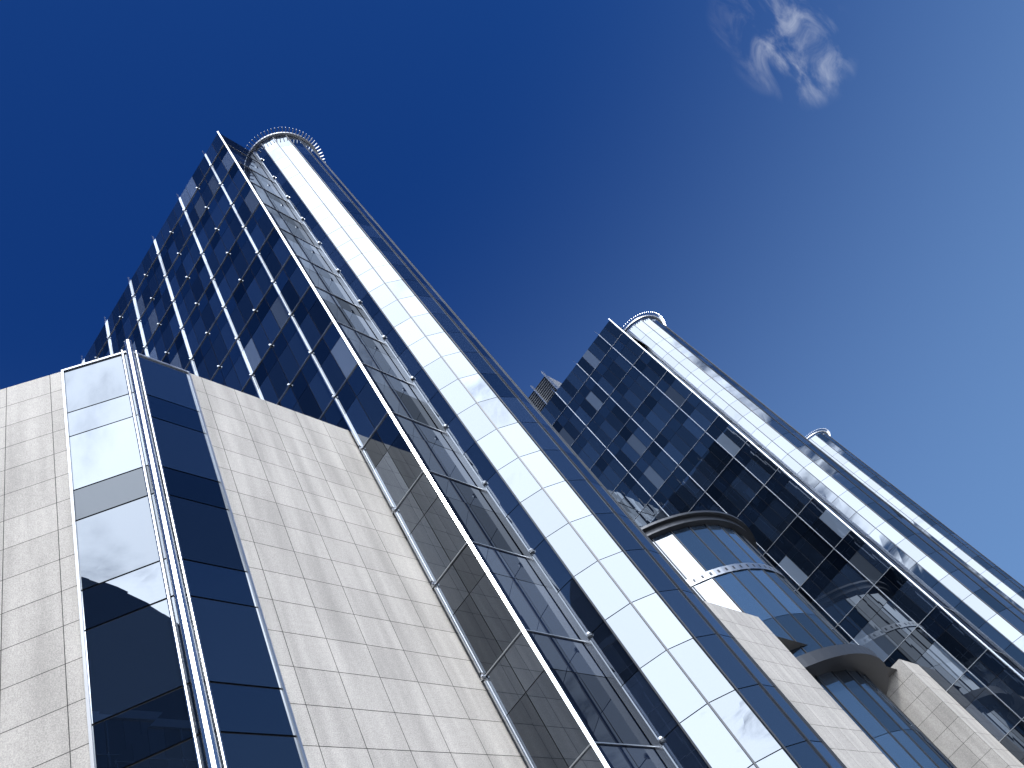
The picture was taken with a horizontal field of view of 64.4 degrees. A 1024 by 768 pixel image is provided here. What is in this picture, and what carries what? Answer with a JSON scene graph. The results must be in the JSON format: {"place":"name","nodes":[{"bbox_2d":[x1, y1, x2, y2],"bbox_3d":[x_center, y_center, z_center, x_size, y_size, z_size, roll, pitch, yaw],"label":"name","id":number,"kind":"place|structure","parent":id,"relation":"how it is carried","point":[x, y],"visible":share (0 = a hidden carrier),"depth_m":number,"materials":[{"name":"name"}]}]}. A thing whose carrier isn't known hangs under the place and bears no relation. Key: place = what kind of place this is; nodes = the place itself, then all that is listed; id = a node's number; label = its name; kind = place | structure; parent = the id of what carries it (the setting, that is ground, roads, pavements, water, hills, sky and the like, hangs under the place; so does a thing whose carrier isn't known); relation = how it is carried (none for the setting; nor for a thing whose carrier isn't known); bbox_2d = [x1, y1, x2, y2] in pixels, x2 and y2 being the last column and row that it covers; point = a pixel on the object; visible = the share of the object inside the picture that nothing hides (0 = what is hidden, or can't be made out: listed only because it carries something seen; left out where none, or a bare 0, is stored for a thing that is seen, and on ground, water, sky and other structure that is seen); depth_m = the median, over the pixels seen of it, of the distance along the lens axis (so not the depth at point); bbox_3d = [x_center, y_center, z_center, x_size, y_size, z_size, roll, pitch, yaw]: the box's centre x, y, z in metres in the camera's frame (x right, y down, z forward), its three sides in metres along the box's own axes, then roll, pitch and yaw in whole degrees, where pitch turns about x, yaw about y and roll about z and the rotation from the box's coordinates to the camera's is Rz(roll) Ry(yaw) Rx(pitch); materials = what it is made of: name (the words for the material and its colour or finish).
{"place":"outdoors","nodes":[
{"label":"outdoors","id":0,"kind":"place"},
{"bbox_2d":[0,0,1023,585],"label":"sky","id":1,"kind":"structure","parent":0,"point":[823,200],"materials":[{"name":"blue"}]},
{"label":"ground","id":2,"kind":"structure","parent":0,"visible":0},
{"bbox_2d":[0,339,526,767],"bbox_3d":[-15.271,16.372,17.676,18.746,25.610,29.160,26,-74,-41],"label":"building","id":3,"kind":"structure","parent":2,"relation":"on","point":[197,571],"depth_m":18.77,"materials":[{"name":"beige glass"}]},
{"bbox_2d":[81,127,846,767],"bbox_3d":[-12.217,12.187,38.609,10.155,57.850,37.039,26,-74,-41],"label":"tower","id":4,"kind":"structure","parent":2,"relation":"on","point":[589,627],"depth_m":27.48,"materials":[{"name":"blue glass"}]},
{"bbox_2d":[529,312,1023,767],"bbox_3d":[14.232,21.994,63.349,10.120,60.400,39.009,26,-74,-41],"label":"tower","id":5,"kind":"structure","parent":2,"relation":"on","point":[651,418],"depth_m":58.44,"materials":[{"name":"blue glass"}]},
{"bbox_2d":[641,510,1023,767],"bbox_3d":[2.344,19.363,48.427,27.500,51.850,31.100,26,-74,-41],"label":"building","id":6,"kind":"structure","parent":2,"relation":"on","point":[856,706],"depth_m":40.38,"materials":[{"name":"glass"}]},
{"bbox_2d":[805,428,1023,611],"bbox_3d":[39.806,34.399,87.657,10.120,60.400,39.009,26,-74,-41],"label":"tower","id":7,"kind":"structure","parent":2,"relation":"on","point":[990,573],"depth_m":89.22,"materials":[{"name":"blue glass"}]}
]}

